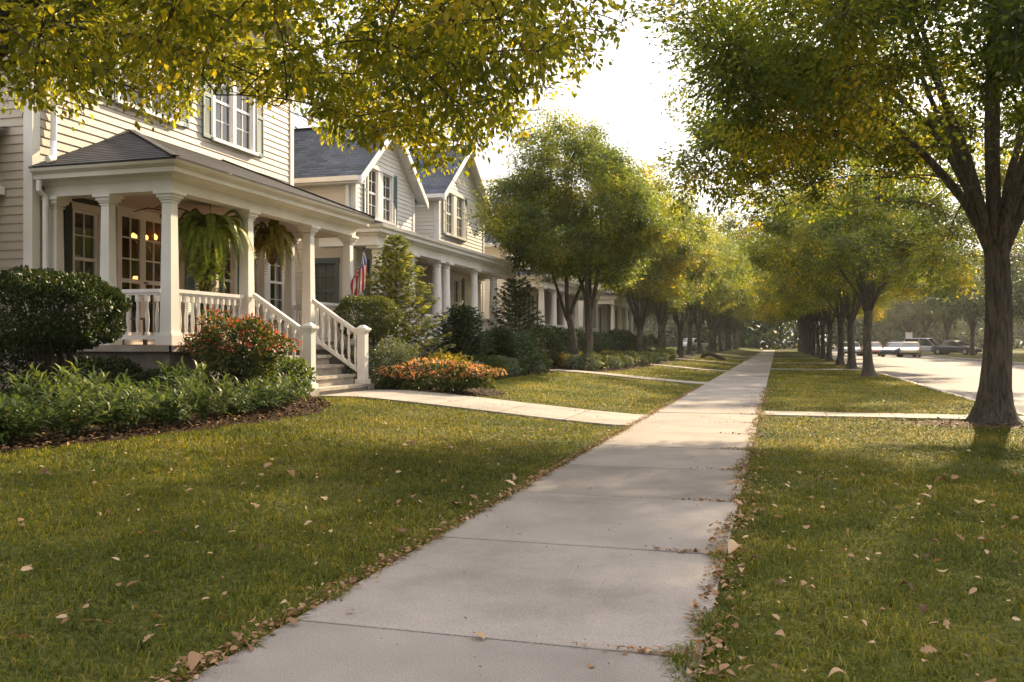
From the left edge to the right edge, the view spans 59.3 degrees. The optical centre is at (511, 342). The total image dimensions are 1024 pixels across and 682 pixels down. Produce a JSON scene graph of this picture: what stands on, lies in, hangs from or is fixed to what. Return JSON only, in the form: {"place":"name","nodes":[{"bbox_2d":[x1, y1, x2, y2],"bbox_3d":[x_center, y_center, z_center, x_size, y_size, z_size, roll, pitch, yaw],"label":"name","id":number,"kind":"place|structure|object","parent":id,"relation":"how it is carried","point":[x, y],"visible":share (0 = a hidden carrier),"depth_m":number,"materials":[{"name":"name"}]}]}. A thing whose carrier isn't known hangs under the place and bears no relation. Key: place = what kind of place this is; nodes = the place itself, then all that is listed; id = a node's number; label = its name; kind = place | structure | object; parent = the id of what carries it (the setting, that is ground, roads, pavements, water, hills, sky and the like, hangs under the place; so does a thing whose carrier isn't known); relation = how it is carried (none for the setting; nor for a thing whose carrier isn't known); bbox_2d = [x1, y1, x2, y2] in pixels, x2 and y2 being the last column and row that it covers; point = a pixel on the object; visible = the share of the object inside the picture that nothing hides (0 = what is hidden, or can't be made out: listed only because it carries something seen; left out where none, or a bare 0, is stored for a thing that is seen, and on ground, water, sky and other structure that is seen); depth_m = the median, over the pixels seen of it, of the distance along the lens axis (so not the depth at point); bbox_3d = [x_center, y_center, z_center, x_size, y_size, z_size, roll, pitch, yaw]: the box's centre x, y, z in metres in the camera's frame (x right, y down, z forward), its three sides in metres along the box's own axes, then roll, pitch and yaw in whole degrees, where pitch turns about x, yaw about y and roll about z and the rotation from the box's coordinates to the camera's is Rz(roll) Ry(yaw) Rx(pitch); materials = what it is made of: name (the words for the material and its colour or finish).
{"place":"outdoors","nodes":[
{"label":"outdoors","id":0,"kind":"place"},
{"bbox_2d":[187,350,774,681],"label":"sidewalk","id":1,"kind":"structure","parent":0,"point":[561,519],"depth_m":4.39,"materials":[{"name":"concrete"}]},
{"bbox_2d":[147,386,773,681],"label":"leaf litter","id":2,"kind":"object","parent":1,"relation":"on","point":[354,578],"visible":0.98,"depth_m":4.53,"materials":[{"name":"brown plant"}]},
{"bbox_2d":[319,389,649,426],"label":"path","id":3,"kind":"structure","parent":0,"point":[514,408],"depth_m":14.19,"materials":[{"name":"concrete"}]},
{"bbox_2d":[0,345,1023,681],"bbox_3d":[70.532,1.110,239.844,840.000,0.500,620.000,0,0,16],"label":"ground","id":4,"kind":"structure","parent":0,"point":[790,355],"depth_m":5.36,"materials":[{"name":"green plant"}]},
{"bbox_2d":[0,0,374,397],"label":"house","id":5,"kind":"structure","parent":4,"relation":"on","point":[71,200],"depth_m":14.23,"materials":[{"name":"beige paint"}]},
{"bbox_2d":[72,201,100,300],"bbox_3d":[-6.680,-1.325,13.993,0.216,1.650,0.660,0,0,16],"label":"window","id":6,"kind":"structure","parent":5,"relation":"in","point":[85,209],"depth_m":14.05,"materials":[{"name":"beige paint"}]},
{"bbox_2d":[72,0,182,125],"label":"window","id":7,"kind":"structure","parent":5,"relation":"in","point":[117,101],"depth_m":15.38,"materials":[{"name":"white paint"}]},
{"bbox_2d":[131,276,155,331],"bbox_3d":[-6.697,-0.595,16.041,0.500,1.190,0.500,0,0,16],"label":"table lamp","id":8,"kind":"object","parent":5,"relation":"in","point":[134,306],"visible":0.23,"depth_m":16.30,"materials":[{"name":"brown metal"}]},
{"bbox_2d":[181,239,231,342],"bbox_3d":[-4.874,-0.889,14.307,0.729,1.838,0.906,0,0,-35],"label":"potted plant","id":9,"kind":"object","parent":5,"relation":"on","point":[203,273],"visible":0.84,"depth_m":14.16,"materials":[{"name":"plant"}]},
{"bbox_2d":[178,204,254,273],"bbox_3d":[-4.829,-1.650,14.265,1.332,1.209,1.275,0,0,-28],"label":"hanging fern","id":10,"kind":"object","parent":5,"relation":"hanging from","point":[210,230],"visible":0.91,"depth_m":13.98,"materials":[{"name":"green plant"}]},
{"bbox_2d":[195,230,238,327],"bbox_3d":[-5.963,-1.200,17.311,0.790,2.200,1.650,0,0,16],"label":"window","id":11,"kind":"structure","parent":5,"relation":"in","point":[230,283],"depth_m":17.76,"materials":[{"name":"beige paint"}]},
{"bbox_2d":[210,68,258,155],"bbox_3d":[-5.798,-4.625,17.872,0.790,1.950,1.800,0,0,16],"label":"window","id":12,"kind":"structure","parent":5,"relation":"in","point":[233,121],"depth_m":17.93,"materials":[{"name":"white paint"}]},
{"bbox_2d":[253,219,299,275],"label":"hanging fern","id":13,"kind":"object","parent":5,"relation":"hanging from","point":[273,237],"visible":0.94,"depth_m":15.93,"materials":[{"name":"green plant"}]},
{"bbox_2d":[268,249,284,319],"bbox_3d":[-5.347,-1.275,19.407,0.790,1.950,1.120,0,0,16],"label":"window","id":14,"kind":"structure","parent":5,"relation":"in","point":[276,283],"depth_m":19.61,"materials":[{"name":"grey glass"}]},
{"bbox_2d":[347,246,366,297],"bbox_3d":[-3.129,-1.312,17.878,0.501,1.216,0.118,0,0,16],"label":"flag","id":15,"kind":"object","parent":5,"relation":"attached to","point":[358,284],"visible":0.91,"depth_m":17.85,"materials":[{"name":"red fabric"}]},
{"bbox_2d":[0,364,653,451],"bbox_3d":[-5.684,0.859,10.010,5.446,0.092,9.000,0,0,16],"label":"mulch bed","id":16,"kind":"object","parent":4,"relation":"on","point":[189,429],"visible":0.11,"depth_m":9.15,"materials":[{"name":"brown wood"}]},
{"bbox_2d":[0,346,66,402],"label":"hedge shrub","id":17,"kind":"object","parent":16,"relation":"on","point":[14,359],"visible":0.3,"depth_m":11.15,"materials":[{"name":"green plant"}]},
{"bbox_2d":[0,394,68,445],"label":"leafy perennial","id":18,"kind":"object","parent":16,"relation":"on","point":[8,416],"visible":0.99,"depth_m":7.57,"materials":[{"name":"green plant"}]},
{"bbox_2d":[0,355,102,427],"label":"leafy perennial","id":19,"kind":"object","parent":16,"relation":"on","point":[49,387],"visible":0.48,"depth_m":8.78,"materials":[{"name":"green plant"}]},
{"bbox_2d":[0,264,132,408],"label":"round shrub","id":20,"kind":"object","parent":16,"relation":"on","point":[58,334],"visible":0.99,"depth_m":10.56,"materials":[{"name":"green plant"}]},
{"bbox_2d":[18,384,123,438],"bbox_3d":[-4.030,0.599,8.129,0.904,0.533,0.780,0,0,-41],"label":"leafy perennial","id":21,"kind":"object","parent":16,"relation":"on","point":[65,397],"visible":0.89,"depth_m":8.04,"materials":[{"name":"green plant"}]},
{"bbox_2d":[56,364,111,410],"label":"leafy perennial","id":22,"kind":"object","parent":16,"relation":"on","point":[96,382],"visible":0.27,"depth_m":9.98,"materials":[{"name":"green plant"}]},
{"bbox_2d":[37,355,145,390],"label":"hedge shrub","id":23,"kind":"object","parent":16,"relation":"on","point":[98,363],"visible":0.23,"depth_m":12.07,"materials":[{"name":"green plant"}]},
{"bbox_2d":[68,372,167,432],"bbox_3d":[-3.799,0.577,8.756,0.882,0.585,0.886,0,0,23],"label":"leafy perennial","id":24,"kind":"object","parent":16,"relation":"on","point":[134,416],"visible":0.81,"depth_m":8.66,"materials":[{"name":"green plant"}]},
{"bbox_2d":[95,369,172,403],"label":"leafy perennial","id":25,"kind":"object","parent":16,"relation":"on","point":[125,380],"visible":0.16,"depth_m":10.59,"materials":[{"name":"green plant"}]},
{"bbox_2d":[129,385,197,427],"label":"leafy perennial","id":26,"kind":"object","parent":16,"relation":"on","point":[174,413],"visible":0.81,"depth_m":9.24,"materials":[{"name":"green plant"}]},
{"bbox_2d":[138,373,198,411],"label":"leafy perennial","id":27,"kind":"object","parent":16,"relation":"on","point":[179,385],"visible":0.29,"depth_m":10.39,"materials":[{"name":"green plant"}]},
{"bbox_2d":[131,367,211,394],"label":"hedge shrub","id":28,"kind":"object","parent":16,"relation":"on","point":[143,377],"visible":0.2,"depth_m":11.69,"materials":[{"name":"green plant"}]},
{"bbox_2d":[151,356,213,404],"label":"leafy perennial","id":29,"kind":"object","parent":16,"relation":"on","point":[167,375],"visible":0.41,"depth_m":11.09,"materials":[{"name":"green plant"}]},
{"bbox_2d":[177,368,249,421],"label":"leafy perennial","id":30,"kind":"object","parent":16,"relation":"on","point":[202,396],"visible":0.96,"depth_m":9.81,"materials":[{"name":"green plant"}]},
{"bbox_2d":[205,372,267,404],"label":"leafy perennial","id":31,"kind":"object","parent":16,"relation":"on","point":[243,390],"visible":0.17,"depth_m":11.54,"materials":[{"name":"green plant"}]},
{"bbox_2d":[177,307,302,394],"bbox_3d":[-3.851,0.204,12.642,1.673,1.424,1.647,0,0,16],"label":"red shrub","id":32,"kind":"object","parent":16,"relation":"on","point":[243,366],"visible":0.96,"depth_m":12.36,"materials":[{"name":"green plant"}]},
{"bbox_2d":[205,389,278,414],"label":"leafy perennial","id":33,"kind":"object","parent":16,"relation":"on","point":[239,405],"visible":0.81,"depth_m":10.57,"materials":[{"name":"green plant"}]},
{"bbox_2d":[244,376,292,411],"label":"leafy perennial","id":34,"kind":"object","parent":16,"relation":"on","point":[257,390],"visible":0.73,"depth_m":11.20,"materials":[{"name":"green plant"}]},
{"bbox_2d":[242,369,312,406],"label":"leafy perennial","id":35,"kind":"object","parent":16,"relation":"on","point":[289,388],"visible":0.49,"depth_m":11.79,"materials":[{"name":"green plant"}]},
{"bbox_2d":[243,369,311,401],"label":"leafy perennial","id":36,"kind":"object","parent":16,"relation":"on","point":[284,379],"visible":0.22,"depth_m":12.41,"materials":[{"name":"green plant"}]},
{"bbox_2d":[259,354,321,399],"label":"shrub","id":37,"kind":"object","parent":16,"relation":"on","point":[302,371],"visible":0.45,"depth_m":13.33,"materials":[{"name":"green plant"}]},
{"bbox_2d":[0,0,667,188],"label":"overhanging tree","id":38,"kind":"object","parent":4,"relation":"on","point":[441,25],"visible":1,"depth_m":8.28,"materials":[{"name":"green plant"}]},
{"bbox_2d":[294,118,523,376],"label":"house","id":39,"kind":"structure","parent":4,"relation":"on","point":[390,192],"depth_m":24.05,"materials":[{"name":"white paint"}]},
{"bbox_2d":[315,257,339,319],"bbox_3d":[-4.617,-1.330,22.297,0.880,1.540,0.257,0,0,16],"label":"window","id":40,"kind":"structure","parent":39,"relation":"in","point":[326,269],"depth_m":22.36,"materials":[{"name":"grey glass"}]},
{"bbox_2d":[368,165,395,225],"bbox_3d":[-3.732,-3.800,23.482,0.790,1.700,1.950,0,0,16],"label":"window","id":41,"kind":"structure","parent":39,"relation":"in","point":[380,180],"depth_m":23.48,"materials":[{"name":"white paint"}]},
{"bbox_2d":[444,190,466,240],"bbox_3d":[-2.138,-4.045,28.902,0.790,1.750,2.150,0,0,16],"label":"window","id":42,"kind":"structure","parent":39,"relation":"in","point":[455,226],"depth_m":29.04,"materials":[{"name":"white paint"}]},
{"bbox_2d":[450,274,461,322],"bbox_3d":[-2.187,-1.275,28.734,0.790,1.950,1.800,0,0,16],"label":"window","id":43,"kind":"structure","parent":39,"relation":"in","point":[455,280],"depth_m":28.98,"materials":[{"name":"beige glass"}]},
{"bbox_2d":[373,371,552,396],"bbox_3d":[-1.117,0.894,21.462,4.747,0.161,11.250,0,0,16],"label":"mulch bed","id":44,"kind":"object","parent":4,"relation":"on","point":[482,394],"visible":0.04,"depth_m":16.30,"materials":[{"name":"brown soil"}]},
{"bbox_2d":[332,294,404,370],"bbox_3d":[-2.753,-0.018,17.233,1.352,1.861,1.345,0,0,16],"label":"round shrub","id":45,"kind":"object","parent":44,"relation":"on","point":[379,328],"visible":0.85,"depth_m":16.93,"materials":[{"name":"green plant"}]},
{"bbox_2d":[341,336,427,387],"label":"shrub","id":46,"kind":"object","parent":44,"relation":"on","point":[374,377],"visible":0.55,"depth_m":16.61,"materials":[{"name":"green plant"}]},
{"bbox_2d":[338,233,455,366],"bbox_3d":[-2.526,-0.701,19.035,2.546,3.222,2.610,0,0,16],"label":"golden conifer","id":47,"kind":"object","parent":44,"relation":"on","point":[394,257],"visible":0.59,"depth_m":18.87,"materials":[{"name":"green plant"}]},
{"bbox_2d":[406,349,473,381],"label":"shrub","id":48,"kind":"object","parent":44,"relation":"on","point":[449,357],"visible":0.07,"depth_m":18.02,"materials":[{"name":"orange plant"}]},
{"bbox_2d":[376,357,507,392],"bbox_3d":[-1.272,0.608,16.357,2.402,0.726,1.542,0,0,2],"label":"flowering shrub","id":49,"kind":"object","parent":44,"relation":"on","point":[469,372],"visible":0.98,"depth_m":16.04,"materials":[{"name":"orange plant"}]},
{"bbox_2d":[426,304,499,368],"bbox_3d":[-1.216,-0.023,21.820,1.834,1.866,1.748,0,0,16],"label":"evergreen shrub","id":50,"kind":"object","parent":44,"relation":"on","point":[462,338],"visible":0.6,"depth_m":21.62,"materials":[{"name":"green plant"}]},
{"bbox_2d":[461,354,509,378],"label":"mound shrub","id":51,"kind":"object","parent":44,"relation":"on","point":[492,359],"visible":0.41,"depth_m":21.23,"materials":[{"name":"green plant"}]},
{"bbox_2d":[482,355,522,376],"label":"mound shrub","id":52,"kind":"object","parent":44,"relation":"on","point":[513,365],"visible":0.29,"depth_m":22.28,"materials":[{"name":"green plant"}]},
{"bbox_2d":[481,326,524,369],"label":"evergreen shrub","id":53,"kind":"object","parent":44,"relation":"on","point":[501,341],"visible":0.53,"depth_m":23.27,"materials":[{"name":"green plant"}]},
{"bbox_2d":[470,329,549,373],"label":"evergreen shrub","id":54,"kind":"object","parent":44,"relation":"on","point":[531,347],"visible":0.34,"depth_m":24.21,"materials":[{"name":"green plant"}]},
{"bbox_2d":[0,370,1023,675],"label":"distant leaf litter","id":55,"kind":"object","parent":4,"relation":"on","point":[26,568],"visible":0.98,"depth_m":6.47,"materials":[{"name":"brown plant"}]},
{"bbox_2d":[485,278,551,362],"bbox_3d":[0.101,-0.536,27.280,2.088,2.892,2.088,0,0,16],"label":"tall evergreen","id":56,"kind":"object","parent":4,"relation":"on","point":[515,296],"visible":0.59,"depth_m":27.11,"materials":[{"name":"green plant"}]},
{"bbox_2d":[484,196,605,352],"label":"house","id":57,"kind":"structure","parent":4,"relation":"on","point":[544,295],"depth_m":36.71,"materials":[{"name":"paint"}]},
{"bbox_2d":[460,101,688,369],"bbox_3d":[2.234,-3.355,29.416,6.997,8.762,7.235,0,0,16],"label":"forked tree","id":58,"kind":"object","parent":4,"relation":"on","point":[581,247],"visible":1,"depth_m":27.82,"materials":[{"name":"green plant"}]},
{"bbox_2d":[549,365,650,371],"bbox_3d":[2.446,0.890,33.730,4.662,0.153,10.500,0,0,16],"label":"mulch bed","id":59,"kind":"object","parent":4,"relation":"on","point":[557,366],"visible":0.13,"depth_m":30.09,"materials":[{"name":"brown soil"}]},
{"bbox_2d":[519,323,566,366],"bbox_3d":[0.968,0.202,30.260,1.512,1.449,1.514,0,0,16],"label":"round hedge","id":60,"kind":"object","parent":59,"relation":"on","point":[557,340],"visible":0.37,"depth_m":29.90,"materials":[{"name":"green plant"}]},
{"bbox_2d":[550,327,584,364],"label":"round hedge","id":61,"kind":"object","parent":59,"relation":"on","point":[580,336],"visible":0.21,"depth_m":32.62,"materials":[{"name":"green plant"}]},
{"bbox_2d":[563,353,603,370],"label":"mound shrub","id":62,"kind":"object","parent":59,"relation":"on","point":[593,365],"visible":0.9,"depth_m":28.81,"materials":[{"name":"green plant"}]},
{"bbox_2d":[574,274,640,348],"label":"house","id":63,"kind":"structure","parent":4,"relation":"on","point":[612,313],"depth_m":52.50,"materials":[{"name":"white paint"}]},
{"bbox_2d":[593,157,718,351],"bbox_3d":[5.821,-3.744,41.090,7.311,9.573,7.863,0,0,16],"label":"lawn tree","id":64,"kind":"object","parent":4,"relation":"on","point":[670,264],"visible":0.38,"depth_m":39.99,"materials":[{"name":"green plant"}]},
{"bbox_2d":[594,159,727,350],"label":"lawn tree","id":65,"kind":"object","parent":4,"relation":"on","point":[699,274],"visible":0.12,"depth_m":48.80,"materials":[{"name":"green plant"}]},
{"bbox_2d":[650,356,693,364],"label":"mulch bed","id":66,"kind":"object","parent":4,"relation":"on","point":[684,357],"visible":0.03,"depth_m":50.39,"materials":[{"name":"brown soil"}]},
{"bbox_2d":[601,328,636,355],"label":"round hedge","id":67,"kind":"object","parent":66,"relation":"on","point":[627,333],"visible":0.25,"depth_m":42.36,"materials":[{"name":"green plant"}]},
{"bbox_2d":[638,210,746,356],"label":"lawn tree","id":68,"kind":"object","parent":4,"relation":"on","point":[725,285],"visible":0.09,"depth_m":56.59,"materials":[{"name":"green plant"}]},
{"bbox_2d":[657,215,754,353],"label":"lawn tree","id":69,"kind":"object","parent":4,"relation":"on","point":[698,326],"visible":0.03,"depth_m":73.54,"materials":[{"name":"green plant"}]},
{"bbox_2d":[661,190,754,354],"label":"lawn tree","id":70,"kind":"object","parent":4,"relation":"on","point":[690,322],"visible":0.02,"depth_m":64.74,"materials":[{"name":"green plant"}]},
{"bbox_2d":[668,229,758,352],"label":"lawn tree","id":71,"kind":"object","parent":4,"relation":"on","point":[730,310],"visible":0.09,"depth_m":81.70,"materials":[{"name":"green plant"}]},
{"bbox_2d":[701,234,749,351],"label":"lawn tree","id":72,"kind":"object","parent":4,"relation":"on","point":[718,321],"visible":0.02,"depth_m":90.65,"materials":[{"name":"green plant"}]},
{"bbox_2d":[697,232,757,350],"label":"lawn tree","id":73,"kind":"object","parent":4,"relation":"on","point":[720,327],"visible":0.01,"depth_m":99.39,"materials":[{"name":"green plant"}]},
{"bbox_2d":[749,290,863,356],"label":"street tree","id":74,"kind":"object","parent":4,"relation":"on","point":[818,348],"visible":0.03,"depth_m":74.73,"materials":[{"name":"green plant"}]},
{"bbox_2d":[741,263,898,358],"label":"street tree","id":75,"kind":"object","parent":4,"relation":"on","point":[876,311],"visible":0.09,"depth_m":66.64,"materials":[{"name":"green plant"}]},
{"bbox_2d":[747,273,898,355],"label":"street tree","id":76,"kind":"object","parent":4,"relation":"on","point":[813,346],"visible":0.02,"depth_m":83.44,"materials":[{"name":"green plant"}]},
{"bbox_2d":[628,215,1023,348],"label":"distant woods","id":77,"kind":"object","parent":4,"relation":"on","point":[755,333],"visible":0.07,"depth_m":179.38,"materials":[{"name":"green plant"}]},
{"bbox_2d":[743,231,927,361],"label":"street tree","id":78,"kind":"object","parent":4,"relation":"on","point":[829,357],"visible":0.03,"depth_m":58.39,"materials":[{"name":"green plant"}]},
{"bbox_2d":[876,298,925,331],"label":"background tree","id":79,"kind":"object","parent":4,"relation":"on","point":[905,323],"visible":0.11,"depth_m":130.66,"materials":[{"name":"green plant"}]},
{"bbox_2d":[884,296,945,337],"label":"background tree","id":80,"kind":"object","parent":4,"relation":"on","point":[900,305],"visible":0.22,"depth_m":115.35,"materials":[{"name":"green plant"}]},
{"bbox_2d":[851,417,1023,429],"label":"grass","id":81,"kind":"structure","parent":4,"relation":"on","point":[971,423],"depth_m":12.99,"materials":[{"name":"green plant"}]},
{"bbox_2d":[905,261,982,353],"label":"background tree","id":82,"kind":"object","parent":4,"relation":"on","point":[934,315],"visible":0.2,"depth_m":102.06,"materials":[{"name":"green plant"}]},
{"bbox_2d":[916,247,984,354],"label":"background tree","id":83,"kind":"object","parent":4,"relation":"on","point":[971,323],"visible":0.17,"depth_m":88.60,"materials":[{"name":"green plant"}]},
{"bbox_2d":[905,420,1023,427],"bbox_3d":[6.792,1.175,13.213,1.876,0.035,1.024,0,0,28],"label":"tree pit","id":84,"kind":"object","parent":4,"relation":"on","point":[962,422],"visible":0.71,"depth_m":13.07,"materials":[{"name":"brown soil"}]},
{"bbox_2d":[619,0,1023,425],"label":"street tree","id":85,"kind":"object","parent":84,"relation":"on","point":[812,83],"visible":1,"depth_m":12.32,"materials":[{"name":"green plant"}]},
{"bbox_2d":[940,245,1023,321],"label":"background tree","id":86,"kind":"object","parent":4,"relation":"on","point":[973,306],"visible":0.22,"depth_m":77.23,"materials":[{"name":"green plant"}]},
{"bbox_2d":[962,223,1023,311],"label":"background tree","id":87,"kind":"object","parent":4,"relation":"on","point":[1017,295],"visible":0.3,"depth_m":65.68,"materials":[{"name":"green plant"}]},
{"bbox_2d":[1010,248,1023,295],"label":"background tree","id":88,"kind":"object","parent":4,"relation":"on","point":[1021,281],"visible":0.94,"depth_m":56.81,"materials":[{"name":"green plant"}]},
{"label":"tree pit","id":89,"kind":"structure","parent":4,"relation":"on","visible":0},
{"bbox_2d":[699,114,1023,375],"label":"street tree","id":90,"kind":"object","parent":89,"relation":"on","point":[856,254],"visible":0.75,"depth_m":30.91,"materials":[{"name":"green plant"}]},
{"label":"tree pit","id":91,"kind":"structure","parent":4,"relation":"on","visible":0},
{"bbox_2d":[706,167,979,368],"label":"street tree","id":92,"kind":"object","parent":91,"relation":"on","point":[851,318],"visible":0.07,"depth_m":40.96,"materials":[{"name":"green plant"}]},
{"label":"tree pit","id":93,"kind":"structure","parent":4,"relation":"on","visible":0},
{"bbox_2d":[740,212,950,364],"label":"street tree","id":94,"kind":"object","parent":93,"relation":"on","point":[789,300],"visible":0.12,"depth_m":48.40,"materials":[{"name":"green plant"}]},
{"bbox_2d":[546,369,707,384],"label":"path","id":95,"kind":"structure","parent":0,"point":[631,376],"depth_m":26.92,"materials":[{"name":"concrete"}]},
{"bbox_2d":[293,0,1023,344],"label":"sky","id":96,"kind":"structure","parent":0,"point":[619,92],"materials":[{"name":"white"}]},
{"bbox_2d":[765,411,1023,420],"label":"path","id":97,"kind":"structure","parent":0,"point":[856,415],"depth_m":14.52,"materials":[{"name":"concrete"}]},
{"bbox_2d":[796,347,1023,412],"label":"road","id":98,"kind":"structure","parent":0,"point":[959,377],"depth_m":40.27,"materials":[{"name":"grey asphalt"}]},
{"bbox_2d":[878,342,916,356],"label":"parked car","id":99,"kind":"object","parent":98,"relation":"on","point":[891,348],"visible":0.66,"depth_m":85.08,"materials":[{"name":"paint"}]},
{"bbox_2d":[899,342,921,356],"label":"parked car","id":100,"kind":"object","parent":98,"relation":"on","point":[910,348],"visible":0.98,"depth_m":83.50,"materials":[{"name":"paint"}]},
{"bbox_2d":[904,338,944,354],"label":"parked car","id":101,"kind":"object","parent":98,"relation":"on","point":[926,344],"visible":0.2,"depth_m":94.89,"materials":[{"name":"paint"}]},
{"bbox_2d":[930,341,982,354],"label":"parked car","id":102,"kind":"object","parent":98,"relation":"on","point":[949,347],"visible":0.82,"depth_m":91.56,"materials":[{"name":"paint"}]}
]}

